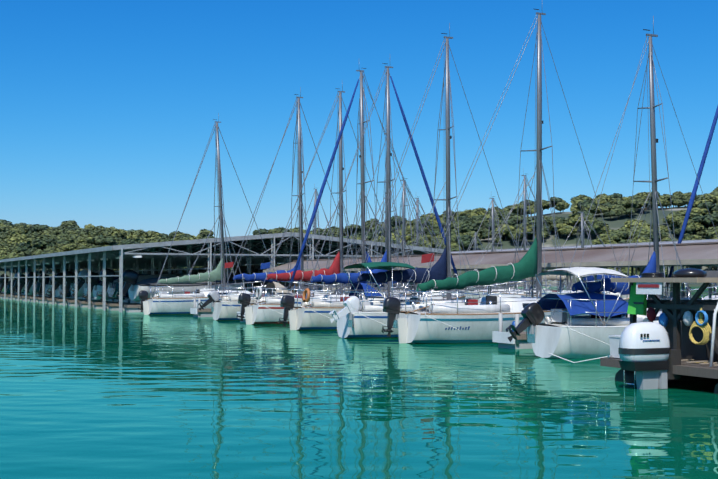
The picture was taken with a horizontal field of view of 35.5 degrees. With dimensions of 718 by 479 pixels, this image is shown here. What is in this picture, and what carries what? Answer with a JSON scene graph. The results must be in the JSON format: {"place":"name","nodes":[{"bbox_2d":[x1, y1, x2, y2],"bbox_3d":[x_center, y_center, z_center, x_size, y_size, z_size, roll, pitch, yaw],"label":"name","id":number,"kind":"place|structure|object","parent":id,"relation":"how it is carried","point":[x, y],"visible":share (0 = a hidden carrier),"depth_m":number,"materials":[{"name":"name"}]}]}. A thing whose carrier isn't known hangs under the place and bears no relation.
{"place":"outdoors","nodes":[
{"label":"outdoors","id":0,"kind":"place"},
{"bbox_2d":[0,287,717,478],"bbox_3d":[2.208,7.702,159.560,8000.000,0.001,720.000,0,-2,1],"label":"lake water","id":1,"kind":"structure","parent":0,"point":[87,393],"depth_m":16.37,"materials":[{"name":"teal liquid"}]},
{"bbox_2d":[0,275,23,294],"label":"runabout","id":2,"kind":"object","parent":1,"relation":"on","point":[8,285],"visible":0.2,"depth_m":116.45,"materials":[{"name":"grey plastic"}]},
{"bbox_2d":[45,277,60,297],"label":"runabout","id":3,"kind":"object","parent":1,"relation":"on","point":[57,289],"visible":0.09,"depth_m":92.42,"materials":[{"name":"grey plastic"}]},
{"bbox_2d":[138,113,278,314],"bbox_3d":[-8.161,-1.187,63.089,8.451,11.960,3.788,0,-3,-25],"label":"sailboat","id":4,"kind":"object","parent":1,"relation":"in","point":[162,302],"visible":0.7,"depth_m":62.20,"materials":[{"name":"white plastic"}]},
{"bbox_2d":[0,232,443,312],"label":"boat shed","id":5,"kind":"object","parent":1,"relation":"in","point":[149,258],"visible":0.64,"depth_m":79.25,"materials":[{"name":"metal"}]},
{"bbox_2d":[14,274,32,295],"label":"runabout","id":6,"kind":"object","parent":5,"relation":"on","point":[22,282],"visible":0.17,"depth_m":104.62,"materials":[{"name":"grey plastic"}]},
{"bbox_2d":[9,272,37,292],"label":"runabout","id":7,"kind":"object","parent":5,"relation":"on","point":[16,283],"visible":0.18,"depth_m":108.48,"materials":[{"name":"grey plastic"}]},
{"bbox_2d":[23,272,41,294],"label":"runabout","id":8,"kind":"object","parent":5,"relation":"on","point":[30,280],"visible":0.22,"depth_m":100.27,"materials":[{"name":"grey plastic"}]},
{"bbox_2d":[36,274,78,297],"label":"runabout","id":9,"kind":"object","parent":5,"relation":"on","point":[47,284],"visible":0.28,"depth_m":96.39,"materials":[{"name":"grey plastic"}]},
{"bbox_2d":[46,272,93,298],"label":"runabout","id":10,"kind":"object","parent":5,"relation":"on","point":[59,282],"visible":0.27,"depth_m":88.06,"materials":[{"name":"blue plastic"}]},
{"bbox_2d":[60,271,118,297],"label":"runabout","id":11,"kind":"object","parent":5,"relation":"on","point":[70,281],"visible":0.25,"depth_m":84.28,"materials":[{"name":"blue plastic"}]},
{"bbox_2d":[82,272,129,301],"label":"runabout","id":12,"kind":"object","parent":5,"relation":"on","point":[96,286],"visible":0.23,"depth_m":76.03,"materials":[{"name":"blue plastic"}]},
{"bbox_2d":[70,269,146,296],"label":"runabout","id":13,"kind":"object","parent":5,"relation":"on","point":[83,272],"visible":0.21,"depth_m":80.27,"materials":[{"name":"grey plastic"}]},
{"bbox_2d":[96,268,183,300],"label":"runabout","id":14,"kind":"object","parent":5,"relation":"on","point":[112,287],"visible":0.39,"depth_m":71.98,"materials":[{"name":"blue plastic"}]},
{"bbox_2d":[115,269,245,301],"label":"runabout","id":15,"kind":"object","parent":5,"relation":"in","point":[132,287],"visible":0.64,"depth_m":68.16,"materials":[{"name":"white plastic"}]},
{"bbox_2d":[198,87,358,320],"bbox_3d":[-3.363,-1.607,54.345,8.703,11.725,3.788,1,-3,-25],"label":"sailboat","id":16,"kind":"object","parent":1,"relation":"on","point":[226,308],"visible":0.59,"depth_m":53.69,"materials":[{"name":"blue"}]},
{"bbox_2d":[303,184,333,236],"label":"sailboat","id":17,"kind":"object","parent":1,"relation":"on","point":[316,215],"visible":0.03,"depth_m":104.96,"materials":[{"name":"white metal"}]},
{"bbox_2d":[236,85,410,324],"bbox_3d":[-1.278,-1.391,49.457,8.276,11.410,3.740,1,-3,-25],"label":"sailboat","id":18,"kind":"object","parent":1,"relation":"in","point":[267,311],"visible":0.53,"depth_m":48.66,"materials":[{"name":"red"}]},
{"bbox_2d":[151,296,532,348],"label":"dock walkway","id":19,"kind":"structure","parent":1,"relation":"on","point":[500,337],"depth_m":31.00,"materials":[{"name":"brown wood"}]},
{"bbox_2d":[263,242,717,310],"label":"dock roof","id":20,"kind":"structure","parent":19,"relation":"on","point":[699,254],"depth_m":41.41,"materials":[{"name":"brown metal"}]},
{"bbox_2d":[319,282,416,292],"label":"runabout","id":21,"kind":"object","parent":1,"relation":"on","point":[361,282],"visible":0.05,"depth_m":73.39,"materials":[{"name":"white plastic"}]},
{"bbox_2d":[281,68,456,306],"bbox_3d":[0.494,-1.802,47.224,8.133,11.630,3.740,0,-2,-25],"label":"sailboat","id":22,"kind":"object","parent":1,"relation":"on","point":[361,117],"visible":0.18,"depth_m":46.97,"materials":[{"name":"white plastic"}]},
{"bbox_2d":[278,63,467,329],"bbox_3d":[0.788,-1.613,43.984,7.976,11.460,3.740,1,-3,-25],"label":"sailboat","id":23,"kind":"object","parent":1,"relation":"on","point":[311,313],"visible":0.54,"depth_m":43.26,"materials":[{"name":"blue"}]},
{"bbox_2d":[335,138,430,293],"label":"sailboat","id":24,"kind":"object","parent":1,"relation":"on","point":[386,216],"visible":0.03,"depth_m":67.78,"materials":[{"name":"white"}]},
{"bbox_2d":[350,172,470,298],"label":"sailboat","id":25,"kind":"object","parent":1,"relation":"on","point":[403,205],"visible":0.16,"depth_m":66.72,"materials":[{"name":"white"}]},
{"bbox_2d":[398,198,463,292],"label":"sailboat","id":26,"kind":"object","parent":1,"relation":"on","point":[417,203],"visible":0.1,"depth_m":88.38,"materials":[{"name":"white metal"}]},
{"bbox_2d":[329,23,535,338],"bbox_3d":[2.561,-1.923,38.020,8.218,11.051,3.740,1,-3,-25],"label":"sailboat","id":27,"kind":"object","parent":1,"relation":"in","point":[355,317],"visible":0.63,"depth_m":37.28,"materials":[{"name":"white plastic"}]},
{"bbox_2d":[457,232,499,289],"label":"sailboat","id":28,"kind":"object","parent":1,"relation":"on","point":[475,242],"visible":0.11,"depth_m":144.31,"materials":[{"name":"white plastic"}]},
{"bbox_2d":[245,239,717,299],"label":"boat shed","id":29,"kind":"object","parent":1,"relation":"on","point":[668,267],"visible":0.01,"depth_m":85.87,"materials":[{"name":"metal"}]},
{"bbox_2d":[458,196,548,299],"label":"sailboat","id":30,"kind":"object","parent":1,"relation":"on","point":[475,292],"visible":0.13,"depth_m":77.17,"materials":[{"name":"white"}]},
{"bbox_2d":[382,9,628,343],"bbox_3d":[5.052,-1.948,35.235,8.851,11.510,3.835,1,-1,-25],"label":"sailboat","id":31,"kind":"object","parent":1,"relation":"in","point":[471,320],"visible":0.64,"depth_m":34.08,"materials":[{"name":"white plastic"}]},
{"bbox_2d":[479,175,572,297],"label":"sailboat","id":32,"kind":"object","parent":1,"relation":"on","point":[548,277],"visible":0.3,"depth_m":71.94,"materials":[{"name":"white"}]},
{"bbox_2d":[534,204,628,297],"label":"sailboat","id":33,"kind":"object","parent":1,"relation":"on","point":[590,277],"visible":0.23,"depth_m":68.89,"materials":[{"name":"white plastic"}]},
{"bbox_2d":[506,16,717,357],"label":"sailboat","id":34,"kind":"object","parent":1,"relation":"in","point":[563,331],"visible":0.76,"depth_m":27.47,"materials":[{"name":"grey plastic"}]},
{"bbox_2d":[548,268,717,393],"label":"dock","id":35,"kind":"object","parent":1,"relation":"on","point":[678,341],"visible":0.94,"depth_m":19.62,"materials":[{"name":"metal"}]},
{"bbox_2d":[663,106,717,299],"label":"sailboat","id":36,"kind":"object","parent":1,"relation":"on","point":[694,191],"visible":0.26,"depth_m":41.39,"materials":[{"name":"white"}]},
{"bbox_2d":[0,206,717,286],"bbox_3d":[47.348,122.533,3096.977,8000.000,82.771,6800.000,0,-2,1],"label":"hillside","id":37,"kind":"structure","parent":0,"point":[614,223],"depth_m":379.35,"materials":[{"name":"green plant"}]},
{"bbox_2d":[0,223,11,230],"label":"oak tree","id":38,"kind":"object","parent":37,"relation":"on","point":[3,227],"visible":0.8,"depth_m":403.17,"materials":[{"name":"green plant"}]},
{"bbox_2d":[0,252,29,272],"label":"oak tree","id":39,"kind":"object","parent":37,"relation":"on","point":[8,255],"visible":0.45,"depth_m":336.17,"materials":[{"name":"green plant"}]},
{"bbox_2d":[4,234,26,243],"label":"oak tree","id":40,"kind":"object","parent":37,"relation":"on","point":[14,238],"visible":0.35,"depth_m":362.45,"materials":[{"name":"green plant"}]},
{"bbox_2d":[8,227,28,237],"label":"oak tree","id":41,"kind":"object","parent":37,"relation":"on","point":[19,231],"visible":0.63,"depth_m":368.89,"materials":[{"name":"green plant"}]},
{"bbox_2d":[16,242,30,251],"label":"oak tree","id":42,"kind":"object","parent":37,"relation":"on","point":[23,246],"visible":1,"depth_m":353.71,"materials":[{"name":"green plant"}]},
{"bbox_2d":[27,231,42,237],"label":"oak tree","id":43,"kind":"object","parent":37,"relation":"on","point":[33,234],"visible":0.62,"depth_m":374.65,"materials":[{"name":"green plant"}]},
{"bbox_2d":[31,224,46,232],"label":"oak tree","id":44,"kind":"object","parent":37,"relation":"on","point":[36,228],"visible":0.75,"depth_m":393.90,"materials":[{"name":"green plant"}]},
{"bbox_2d":[32,237,56,249],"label":"oak tree","id":45,"kind":"object","parent":37,"relation":"on","point":[42,242],"visible":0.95,"depth_m":357.77,"materials":[{"name":"green plant"}]},
{"bbox_2d":[46,244,66,251],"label":"oak tree","id":46,"kind":"object","parent":37,"relation":"on","point":[59,247],"visible":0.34,"depth_m":350.39,"materials":[{"name":"green plant"}]},
{"bbox_2d":[60,221,75,227],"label":"oak tree","id":47,"kind":"object","parent":37,"relation":"on","point":[64,224],"visible":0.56,"depth_m":410.51,"materials":[{"name":"green plant"}]},
{"bbox_2d":[63,243,80,250],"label":"oak tree","id":48,"kind":"object","parent":37,"relation":"on","point":[70,246],"visible":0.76,"depth_m":348.90,"materials":[{"name":"green plant"}]},
{"bbox_2d":[74,234,100,245],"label":"oak tree","id":49,"kind":"object","parent":37,"relation":"on","point":[89,239],"visible":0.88,"depth_m":367.02,"materials":[{"name":"green plant"}]},
{"bbox_2d":[88,229,102,235],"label":"oak tree","id":50,"kind":"object","parent":37,"relation":"on","point":[95,232],"visible":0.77,"depth_m":393.67,"materials":[{"name":"green plant"}]},
{"bbox_2d":[92,226,110,232],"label":"oak tree","id":51,"kind":"object","parent":37,"relation":"on","point":[104,229],"visible":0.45,"depth_m":400.60,"materials":[{"name":"green plant"}]},
{"bbox_2d":[95,237,117,245],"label":"oak tree","id":52,"kind":"object","parent":37,"relation":"on","point":[109,241],"visible":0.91,"depth_m":366.00,"materials":[{"name":"green plant"}]},
{"bbox_2d":[107,229,126,237],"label":"oak tree","id":53,"kind":"object","parent":37,"relation":"on","point":[118,233],"visible":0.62,"depth_m":376.41,"materials":[{"name":"green plant"}]},
{"bbox_2d":[120,239,140,244],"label":"oak tree","id":54,"kind":"object","parent":37,"relation":"on","point":[130,241],"visible":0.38,"depth_m":356.37,"materials":[{"name":"green plant"}]},
{"bbox_2d":[125,233,140,240],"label":"oak tree","id":55,"kind":"object","parent":37,"relation":"on","point":[133,236],"visible":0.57,"depth_m":377.72,"materials":[{"name":"green plant"}]},
{"bbox_2d":[197,229,213,237],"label":"oak tree","id":56,"kind":"object","parent":37,"relation":"on","point":[204,232],"visible":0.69,"depth_m":431.47,"materials":[{"name":"green plant"}]},
{"bbox_2d":[252,228,267,234],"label":"oak tree","id":57,"kind":"object","parent":37,"relation":"on","point":[261,231],"visible":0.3,"depth_m":397.19,"materials":[{"name":"green plant"}]},
{"bbox_2d":[267,228,281,233],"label":"oak tree","id":58,"kind":"object","parent":37,"relation":"on","point":[274,230],"visible":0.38,"depth_m":388.48,"materials":[{"name":"green plant"}]},
{"bbox_2d":[345,224,360,233],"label":"oak tree","id":59,"kind":"object","parent":37,"relation":"on","point":[354,228],"visible":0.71,"depth_m":420.89,"materials":[{"name":"green plant"}]},
{"bbox_2d":[365,220,378,231],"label":"oak tree","id":60,"kind":"object","parent":37,"relation":"on","point":[368,225],"visible":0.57,"depth_m":413.72,"materials":[{"name":"green plant"}]},
{"bbox_2d":[428,217,445,226],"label":"oak tree","id":61,"kind":"object","parent":37,"relation":"on","point":[434,221],"visible":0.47,"depth_m":392.34,"materials":[{"name":"green plant"}]},
{"bbox_2d":[430,238,444,247],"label":"oak tree","id":62,"kind":"object","parent":37,"relation":"on","point":[440,242],"visible":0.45,"depth_m":363.42,"materials":[{"name":"green plant"}]},
{"bbox_2d":[445,229,457,241],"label":"oak tree","id":63,"kind":"object","parent":37,"relation":"on","point":[453,234],"visible":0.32,"depth_m":370.41,"materials":[{"name":"green plant"}]},
{"bbox_2d":[455,235,474,250],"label":"oak tree","id":64,"kind":"object","parent":37,"relation":"on","point":[466,240],"visible":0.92,"depth_m":361.07,"materials":[{"name":"green plant"}]},
{"bbox_2d":[459,221,478,232],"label":"oak tree","id":65,"kind":"object","parent":37,"relation":"on","point":[467,226],"visible":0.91,"depth_m":377.80,"materials":[{"name":"green plant"}]},
{"bbox_2d":[469,208,487,216],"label":"oak tree","id":66,"kind":"object","parent":37,"relation":"on","point":[476,211],"visible":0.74,"depth_m":413.75,"materials":[{"name":"green plant"}]},
{"bbox_2d":[471,216,488,227],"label":"oak tree","id":67,"kind":"object","parent":37,"relation":"on","point":[479,220],"visible":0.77,"depth_m":395.56,"materials":[{"name":"green plant"}]},
{"bbox_2d":[491,211,507,219],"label":"oak tree","id":68,"kind":"object","parent":37,"relation":"on","point":[499,217],"visible":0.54,"depth_m":404.07,"materials":[{"name":"green plant"}]},
{"bbox_2d":[495,224,514,240],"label":"oak tree","id":69,"kind":"object","parent":37,"relation":"on","point":[506,231],"visible":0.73,"depth_m":378.51,"materials":[{"name":"green plant"}]},
{"bbox_2d":[501,218,518,238],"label":"oak tree","id":70,"kind":"object","parent":37,"relation":"on","point":[512,222],"visible":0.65,"depth_m":380.36,"materials":[{"name":"green plant"}]},
{"bbox_2d":[507,215,522,224],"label":"oak tree","id":71,"kind":"object","parent":37,"relation":"on","point":[514,217],"visible":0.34,"depth_m":387.33,"materials":[{"name":"green plant"}]},
{"bbox_2d":[508,229,522,243],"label":"oak tree","id":72,"kind":"object","parent":37,"relation":"on","point":[513,232],"visible":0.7,"depth_m":373.27,"materials":[{"name":"green plant"}]},
{"bbox_2d":[516,223,533,235],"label":"oak tree","id":73,"kind":"object","parent":37,"relation":"on","point":[530,228],"visible":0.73,"depth_m":371.88,"materials":[{"name":"green plant"}]},
{"bbox_2d":[527,218,548,234],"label":"oak tree","id":74,"kind":"object","parent":37,"relation":"on","point":[529,222],"visible":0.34,"depth_m":381.87,"materials":[{"name":"green plant"}]},
{"bbox_2d":[531,200,552,214],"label":"oak tree","id":75,"kind":"object","parent":37,"relation":"on","point":[546,204],"visible":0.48,"depth_m":433.67,"materials":[{"name":"green plant"}]},
{"bbox_2d":[545,216,562,232],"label":"oak tree","id":76,"kind":"object","parent":37,"relation":"on","point":[551,220],"visible":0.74,"depth_m":384.58,"materials":[{"name":"green plant"}]},
{"bbox_2d":[550,197,562,207],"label":"oak tree","id":77,"kind":"object","parent":37,"relation":"on","point":[554,200],"visible":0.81,"depth_m":434.18,"materials":[{"name":"green plant"}]},
{"bbox_2d":[555,202,565,213],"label":"oak tree","id":78,"kind":"object","parent":37,"relation":"on","point":[560,206],"visible":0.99,"depth_m":429.91,"materials":[{"name":"green plant"}]},
{"bbox_2d":[557,225,577,237],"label":"oak tree","id":79,"kind":"object","parent":37,"relation":"on","point":[566,229],"visible":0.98,"depth_m":376.91,"materials":[{"name":"green plant"}]},
{"bbox_2d":[568,215,585,227],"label":"oak tree","id":80,"kind":"object","parent":37,"relation":"on","point":[572,220],"visible":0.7,"depth_m":383.01,"materials":[{"name":"green plant"}]},
{"bbox_2d":[570,194,591,203],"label":"oak tree","id":81,"kind":"object","parent":37,"relation":"on","point":[579,197],"visible":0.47,"depth_m":418.03,"materials":[{"name":"green plant"}]},
{"bbox_2d":[577,200,595,207],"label":"oak tree","id":82,"kind":"object","parent":37,"relation":"on","point":[585,203],"visible":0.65,"depth_m":402.07,"materials":[{"name":"green plant"}]},
{"bbox_2d":[580,204,597,211],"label":"oak tree","id":83,"kind":"object","parent":37,"relation":"on","point":[593,208],"visible":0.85,"depth_m":399.57,"materials":[{"name":"green plant"}]},
{"bbox_2d":[579,221,602,238],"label":"oak tree","id":84,"kind":"object","parent":37,"relation":"on","point":[592,231],"visible":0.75,"depth_m":375.85,"materials":[{"name":"green plant"}]},
{"bbox_2d":[587,219,605,237],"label":"oak tree","id":85,"kind":"object","parent":37,"relation":"on","point":[598,224],"visible":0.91,"depth_m":374.76,"materials":[{"name":"green plant"}]},
{"bbox_2d":[592,233,607,244],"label":"oak tree","id":86,"kind":"object","parent":37,"relation":"on","point":[596,241],"visible":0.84,"depth_m":364.53,"materials":[{"name":"green plant"}]},
{"bbox_2d":[591,205,608,216],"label":"oak tree","id":87,"kind":"object","parent":37,"relation":"on","point":[603,208],"visible":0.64,"depth_m":404.00,"materials":[{"name":"green plant"}]},
{"bbox_2d":[603,210,615,220],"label":"oak tree","id":88,"kind":"object","parent":37,"relation":"on","point":[609,213],"visible":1,"depth_m":397.24,"materials":[{"name":"green plant"}]},
{"bbox_2d":[602,232,619,239],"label":"oak tree","id":89,"kind":"object","parent":37,"relation":"on","point":[613,236],"visible":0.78,"depth_m":365.18,"materials":[{"name":"green plant"}]},
{"bbox_2d":[612,204,625,219],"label":"oak tree","id":90,"kind":"object","parent":37,"relation":"on","point":[618,210],"visible":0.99,"depth_m":397.97,"materials":[{"name":"green plant"}]},
{"bbox_2d":[611,230,627,243],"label":"oak tree","id":91,"kind":"object","parent":37,"relation":"on","point":[623,235],"visible":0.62,"depth_m":366.66,"materials":[{"name":"green plant"}]},
{"bbox_2d":[620,199,638,208],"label":"oak tree","id":92,"kind":"object","parent":37,"relation":"on","point":[627,203],"visible":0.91,"depth_m":401.15,"materials":[{"name":"green plant"}]},
{"bbox_2d":[622,226,645,237],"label":"oak tree","id":93,"kind":"object","parent":37,"relation":"on","point":[628,230],"visible":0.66,"depth_m":369.03,"materials":[{"name":"green plant"}]},
{"bbox_2d":[624,219,646,227],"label":"oak tree","id":94,"kind":"object","parent":37,"relation":"on","point":[628,223],"visible":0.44,"depth_m":376.84,"materials":[{"name":"green plant"}]},
{"bbox_2d":[627,227,652,238],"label":"oak tree","id":95,"kind":"object","parent":37,"relation":"on","point":[644,233],"visible":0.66,"depth_m":366.66,"materials":[{"name":"green plant"}]},
{"bbox_2d":[627,223,652,229],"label":"oak tree","id":96,"kind":"object","parent":37,"relation":"on","point":[647,226],"visible":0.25,"depth_m":374.29,"materials":[{"name":"green plant"}]},
{"bbox_2d":[633,237,651,242],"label":"oak tree","id":97,"kind":"object","parent":37,"relation":"on","point":[640,239],"visible":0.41,"depth_m":362.37,"materials":[{"name":"green plant"}]},
{"bbox_2d":[636,198,650,213],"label":"oak tree","id":98,"kind":"object","parent":37,"relation":"on","point":[641,202],"visible":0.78,"depth_m":405.19,"materials":[{"name":"green plant"}]},
{"bbox_2d":[658,196,669,209],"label":"oak tree","id":99,"kind":"object","parent":37,"relation":"on","point":[664,201],"visible":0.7,"depth_m":416.65,"materials":[{"name":"green plant"}]},
{"bbox_2d":[671,215,684,235],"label":"oak tree","id":100,"kind":"object","parent":37,"relation":"on","point":[675,219],"visible":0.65,"depth_m":377.65,"materials":[{"name":"green plant"}]},
{"bbox_2d":[677,219,696,230],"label":"oak tree","id":101,"kind":"object","parent":37,"relation":"on","point":[691,224],"visible":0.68,"depth_m":373.20,"materials":[{"name":"green plant"}]},
{"bbox_2d":[691,215,703,230],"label":"oak tree","id":102,"kind":"object","parent":37,"relation":"on","point":[697,219],"visible":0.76,"depth_m":381.60,"materials":[{"name":"green plant"}]},
{"bbox_2d":[689,207,708,218],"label":"oak tree","id":103,"kind":"object","parent":37,"relation":"on","point":[698,211],"visible":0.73,"depth_m":388.96,"materials":[{"name":"green plant"}]},
{"bbox_2d":[697,201,716,212],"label":"oak tree","id":104,"kind":"object","parent":37,"relation":"on","point":[711,207],"visible":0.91,"depth_m":390.54,"materials":[{"name":"green plant"}]},
{"bbox_2d":[700,193,717,203],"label":"oak tree","id":105,"kind":"object","parent":37,"relation":"on","point":[711,197],"visible":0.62,"depth_m":410.89,"materials":[{"name":"green plant"}]},
{"bbox_2d":[702,212,717,226],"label":"oak tree","id":106,"kind":"object","parent":37,"relation":"on","point":[706,218],"visible":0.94,"depth_m":377.50,"materials":[{"name":"green plant"}]},
{"bbox_2d":[704,226,717,238],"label":"oak tree","id":107,"kind":"object","parent":37,"relation":"on","point":[710,232],"visible":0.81,"depth_m":368.15,"materials":[{"name":"green plant"}]},
{"bbox_2d":[0,0,717,237],"label":"sky","id":108,"kind":"structure","parent":0,"point":[108,108],"materials":[{"name":"blue"}]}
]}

